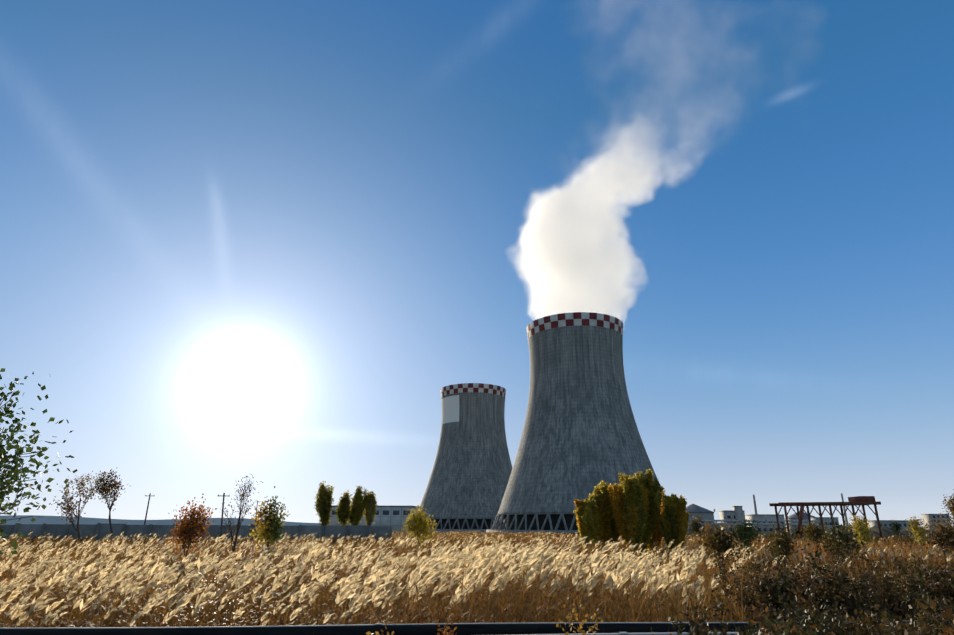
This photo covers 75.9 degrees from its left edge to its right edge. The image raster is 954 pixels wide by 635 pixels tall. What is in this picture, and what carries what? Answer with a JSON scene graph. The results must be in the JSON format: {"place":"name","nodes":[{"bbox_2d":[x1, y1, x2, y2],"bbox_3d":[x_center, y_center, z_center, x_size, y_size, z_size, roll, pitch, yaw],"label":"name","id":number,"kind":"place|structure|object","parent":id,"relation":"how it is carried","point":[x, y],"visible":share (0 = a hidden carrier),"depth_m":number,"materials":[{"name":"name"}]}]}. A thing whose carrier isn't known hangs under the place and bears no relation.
{"place":"outdoors","nodes":[
{"label":"outdoors","id":0,"kind":"place"},
{"bbox_2d":[27,607,755,633],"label":"embankment grass","id":1,"kind":"structure","parent":0,"point":[328,624],"depth_m":6.25,"materials":[{"name":"brown plant"}]},
{"bbox_2d":[0,515,854,527],"bbox_3d":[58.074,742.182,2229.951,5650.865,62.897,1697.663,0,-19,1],"label":"distant hills","id":2,"kind":"structure","parent":0,"point":[39,519],"depth_m":2632.90,"materials":[{"name":"grey"}]},
{"bbox_2d":[426,518,493,532],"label":"tower support columns","id":3,"kind":"structure","parent":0,"point":[444,530],"depth_m":278.58,"materials":[{"name":"grey concrete"}]},
{"bbox_2d":[0,531,953,627],"bbox_3d":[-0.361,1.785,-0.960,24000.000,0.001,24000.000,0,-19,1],"label":"weeds","id":4,"kind":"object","parent":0,"point":[890,551],"depth_m":26.44,"materials":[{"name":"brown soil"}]},
{"bbox_2d":[0,368,77,554],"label":"tree","id":5,"kind":"object","parent":4,"relation":"on","point":[4,459],"visible":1,"depth_m":9.29,"materials":[{"name":"green plant"}]},
{"bbox_2d":[49,471,111,544],"bbox_3d":[-36.497,17.523,55.794,3.092,7.087,4.400,-17,-26,41],"label":"bare tree","id":6,"kind":"object","parent":4,"relation":"on","point":[68,507],"visible":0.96,"depth_m":55.80,"materials":[{"name":"brown plant"}]},
{"bbox_2d":[94,469,130,542],"bbox_3d":[-34.479,17.672,56.791,3.281,7.486,3.040,0,-19,1],"label":"bare tree","id":7,"kind":"object","parent":4,"relation":"on","point":[107,489],"visible":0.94,"depth_m":57.34,"materials":[{"name":"brown plant"}]},
{"bbox_2d":[158,494,216,572],"bbox_3d":[-11.497,8.787,24.490,2.075,3.436,2.346,11,-22,-29],"label":"rust shrub","id":8,"kind":"object","parent":4,"relation":"on","point":[188,532],"visible":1,"depth_m":24.35,"materials":[{"name":"orange plant"}]},
{"bbox_2d":[0,523,391,545],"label":"concrete fence","id":9,"kind":"object","parent":4,"relation":"on","point":[98,530],"visible":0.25,"depth_m":66.33,"materials":[{"name":"grey concrete"}]},
{"bbox_2d":[220,474,262,561],"bbox_3d":[-11.941,10.256,30.863,1.810,4.802,2.551,0,-19,1],"label":"bare sapling","id":10,"kind":"object","parent":4,"relation":"on","point":[241,496],"visible":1,"depth_m":30.69,"materials":[{"name":"brown plant"}]},
{"bbox_2d":[144,493,375,546],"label":"utility poles","id":11,"kind":"object","parent":4,"relation":"on","point":[223,510],"visible":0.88,"depth_m":86.12,"materials":[{"name":"brown wood"}]},
{"bbox_2d":[247,486,289,558],"bbox_3d":[-10.225,10.338,29.874,2.185,4.031,2.543,0,-19,1],"label":"yellow green shrub","id":12,"kind":"object","parent":4,"relation":"on","point":[267,531],"visible":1,"depth_m":29.79,"materials":[{"name":"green plant"}]},
{"bbox_2d":[314,481,334,525],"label":"poplar","id":13,"kind":"object","parent":4,"relation":"on","point":[323,502],"visible":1,"depth_m":119.03,"materials":[{"name":"green plant"}]},
{"bbox_2d":[335,490,351,525],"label":"poplar","id":14,"kind":"object","parent":4,"relation":"on","point":[343,511],"visible":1,"depth_m":119.92,"materials":[{"name":"green plant"}]},
{"bbox_2d":[349,486,365,525],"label":"poplar","id":15,"kind":"object","parent":4,"relation":"on","point":[357,512],"visible":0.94,"depth_m":120.93,"materials":[{"name":"green plant"}]},
{"bbox_2d":[362,487,377,525],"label":"poplar","id":16,"kind":"object","parent":4,"relation":"on","point":[369,496],"visible":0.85,"depth_m":122.06,"materials":[{"name":"green plant"}]},
{"bbox_2d":[329,505,419,532],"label":"panel building","id":17,"kind":"structure","parent":4,"relation":"on","point":[392,516],"depth_m":189.41,"materials":[{"name":"white concrete"}]},
{"bbox_2d":[401,505,437,557],"bbox_3d":[-3.770,14.033,39.803,2.391,3.580,2.090,0,-19,1],"label":"yellow shrub","id":18,"kind":"object","parent":4,"relation":"on","point":[418,526],"visible":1,"depth_m":39.76,"materials":[{"name":"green plant"}]},
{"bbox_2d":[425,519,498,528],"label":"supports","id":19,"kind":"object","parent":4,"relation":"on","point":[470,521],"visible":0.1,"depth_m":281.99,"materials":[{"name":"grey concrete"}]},
{"bbox_2d":[419,383,512,518],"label":"cooling tower","id":20,"kind":"structure","parent":4,"relation":"on","point":[471,473],"depth_m":301.89,"materials":[{"name":"concrete"}]},
{"bbox_2d":[0,531,953,627],"bbox_3d":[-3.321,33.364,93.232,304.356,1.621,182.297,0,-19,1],"label":"reed stems","id":21,"kind":"object","parent":4,"relation":"on","point":[572,593],"visible":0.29,"depth_m":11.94,"materials":[{"name":"beige plant"}]},
{"bbox_2d":[0,530,953,627],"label":"reed plumes","id":22,"kind":"object","parent":21,"relation":"on","point":[533,555],"visible":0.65,"depth_m":10.69,"materials":[{"name":"beige plant"}]},
{"bbox_2d":[502,514,577,529],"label":"support columns","id":23,"kind":"structure","parent":4,"relation":"on","point":[555,518],"depth_m":183.01,"materials":[{"name":"grey concrete"}]},
{"bbox_2d":[497,312,664,515],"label":"cooling tower","id":24,"kind":"structure","parent":4,"relation":"on","point":[580,438],"depth_m":199.34,"materials":[{"name":"concrete"}]},
{"bbox_2d":[573,498,598,552],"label":"yellow tree","id":25,"kind":"object","parent":4,"relation":"on","point":[586,512],"visible":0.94,"depth_m":42.78,"materials":[{"name":"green plant"}]},
{"bbox_2d":[588,486,610,549],"bbox_3d":[8.853,14.874,44.433,1.913,5.091,2.584,-10,-22,28],"label":"yellow tree","id":26,"kind":"object","parent":4,"relation":"on","point":[604,513],"visible":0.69,"depth_m":44.17,"materials":[{"name":"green plant"}]},
{"bbox_2d":[592,480,620,554],"bbox_3d":[9.822,15.154,45.787,2.043,5.450,2.146,0,-19,1],"label":"yellow tree","id":27,"kind":"object","parent":4,"relation":"on","point":[613,533],"visible":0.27,"depth_m":45.31,"materials":[{"name":"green plant"}]},
{"bbox_2d":[608,472,649,552],"bbox_3d":[10.809,14.029,43.149,3.057,5.874,2.359,0,-19,1],"label":"yellow tree","id":28,"kind":"object","parent":4,"relation":"on","point":[628,497],"visible":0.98,"depth_m":42.77,"materials":[{"name":"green plant"}]},
{"bbox_2d":[634,469,660,552],"bbox_3d":[12.116,14.285,44.539,2.475,6.302,2.343,0,-19,1],"label":"yellow tree","id":29,"kind":"object","parent":4,"relation":"on","point":[653,487],"visible":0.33,"depth_m":44.13,"materials":[{"name":"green plant"}]},
{"bbox_2d":[647,486,664,551],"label":"yellow tree","id":30,"kind":"object","parent":4,"relation":"on","point":[657,536],"visible":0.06,"depth_m":45.30,"materials":[{"name":"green plant"}]},
{"bbox_2d":[660,493,687,557],"bbox_3d":[13.876,14.736,42.992,1.963,4.458,1.841,0,-19,1],"label":"yellow tree","id":31,"kind":"object","parent":4,"relation":"on","point":[673,522],"visible":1,"depth_m":42.72,"materials":[{"name":"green plant"}]},
{"bbox_2d":[680,511,689,553],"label":"yellow tree","id":32,"kind":"object","parent":4,"relation":"on","point":[687,514],"visible":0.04,"depth_m":43.83,"materials":[{"name":"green plant"}]},
{"bbox_2d":[688,513,702,544],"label":"scrub","id":33,"kind":"object","parent":4,"relation":"on","point":[696,525],"visible":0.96,"depth_m":65.35,"materials":[{"name":"green plant"}]},
{"bbox_2d":[692,509,749,585],"bbox_3d":[8.589,8.286,21.842,1.924,2.843,1.893,18,-26,-42],"label":"scrub","id":34,"kind":"object","parent":4,"relation":"on","point":[718,537],"visible":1,"depth_m":21.85,"materials":[{"name":"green plant"}]},
{"bbox_2d":[731,514,766,555],"bbox_3d":[16.225,13.418,36.939,1.845,3.037,2.173,6,-20,-17],"label":"scrub","id":35,"kind":"object","parent":4,"relation":"on","point":[746,531],"visible":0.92,"depth_m":36.76,"materials":[{"name":"green plant"}]},
{"bbox_2d":[687,520,819,538],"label":"pipeline on trestles","id":36,"kind":"object","parent":4,"relation":"on","point":[759,524],"visible":0.5,"depth_m":141.16,"materials":[{"name":"grey metal"}]},
{"bbox_2d":[757,516,804,571],"bbox_3d":[13.784,10.339,27.508,1.887,2.690,2.071,0,-19,1],"label":"scrub","id":37,"kind":"object","parent":4,"relation":"on","point":[779,544],"visible":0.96,"depth_m":27.44,"materials":[{"name":"green plant"}]},
{"bbox_2d":[795,518,828,557],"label":"scrub","id":38,"kind":"object","parent":4,"relation":"on","point":[811,531],"visible":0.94,"depth_m":45.93,"materials":[{"name":"green plant"}]},
{"bbox_2d":[769,496,882,539],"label":"gantry crane","id":39,"kind":"object","parent":4,"relation":"on","point":[861,500],"visible":0.85,"depth_m":115.71,"materials":[{"name":"metal"}]},
{"bbox_2d":[813,518,868,568],"bbox_3d":[15.328,9.708,25.486,1.935,2.583,2.105,0,-19,1],"label":"scrub","id":40,"kind":"object","parent":4,"relation":"on","point":[842,536],"visible":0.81,"depth_m":25.52,"materials":[{"name":"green plant"}]},
{"bbox_2d":[844,510,879,550],"bbox_3d":[26.128,14.849,41.525,1.834,3.422,1.881,0,-19,1],"label":"scrub","id":41,"kind":"object","parent":4,"relation":"on","point":[859,525],"visible":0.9,"depth_m":41.50,"materials":[{"name":"yellow plant"}]},
{"bbox_2d":[890,519,902,538],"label":"scrub","id":42,"kind":"object","parent":4,"relation":"on","point":[896,528],"visible":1,"depth_m":92.53,"materials":[{"name":"green plant"}]},
{"bbox_2d":[905,516,930,551],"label":"scrub","id":43,"kind":"object","parent":4,"relation":"on","point":[916,528],"visible":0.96,"depth_m":55.07,"materials":[{"name":"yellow plant"}]},
{"bbox_2d":[916,513,953,563],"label":"scrub","id":44,"kind":"object","parent":4,"relation":"on","point":[942,538],"visible":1,"depth_m":27.18,"materials":[{"name":"brown plant"}]},
{"bbox_2d":[942,489,953,531],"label":"scrub","id":45,"kind":"object","parent":4,"relation":"on","point":[948,505],"visible":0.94,"depth_m":39.27,"materials":[{"name":"brown plant"}]},
{"bbox_2d":[0,0,953,526],"label":"sky","id":46,"kind":"structure","parent":0,"point":[265,240],"materials":[{"name":"blue"}]},
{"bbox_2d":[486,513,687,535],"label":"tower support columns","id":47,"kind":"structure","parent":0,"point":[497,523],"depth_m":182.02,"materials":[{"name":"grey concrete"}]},
{"bbox_2d":[685,493,951,533],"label":"industrial buildings","id":48,"kind":"structure","parent":0,"point":[736,512],"depth_m":352.05,"materials":[{"name":"grey concrete"}]},
{"bbox_2d":[790,526,953,537],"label":"berm ground","id":49,"kind":"structure","parent":0,"point":[886,531],"depth_m":164.67,"materials":[{"name":"brown soil"}]},
{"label":"embankment ground","id":50,"kind":"structure","parent":0,"visible":0},
{"bbox_2d":[366,597,610,634],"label":"orange bush","id":51,"kind":"object","parent":50,"relation":"on","point":[557,625],"visible":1,"depth_m":2.72,"materials":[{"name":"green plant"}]},
{"bbox_2d":[381,537,953,634],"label":"bushes","id":52,"kind":"object","parent":50,"relation":"on","point":[823,600],"visible":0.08,"depth_m":6.07,"materials":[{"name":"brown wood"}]},
{"bbox_2d":[651,537,953,634],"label":"bushes","id":53,"kind":"object","parent":50,"relation":"on","point":[864,612],"visible":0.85,"depth_m":5.96,"materials":[{"name":"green plant"}]},
{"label":"pipe saddles","id":54,"kind":"object","parent":50,"relation":"on","visible":0},
{"bbox_2d":[0,620,927,634],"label":"guardrail","id":55,"kind":"object","parent":54,"relation":"on","point":[501,628],"visible":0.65,"depth_m":5.22,"materials":[{"name":"grey metal"}]},
{"bbox_2d":[519,632,784,634],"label":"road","id":56,"kind":"structure","parent":54,"relation":"on","point":[667,633],"depth_m":4.84,"materials":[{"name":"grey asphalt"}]}
]}

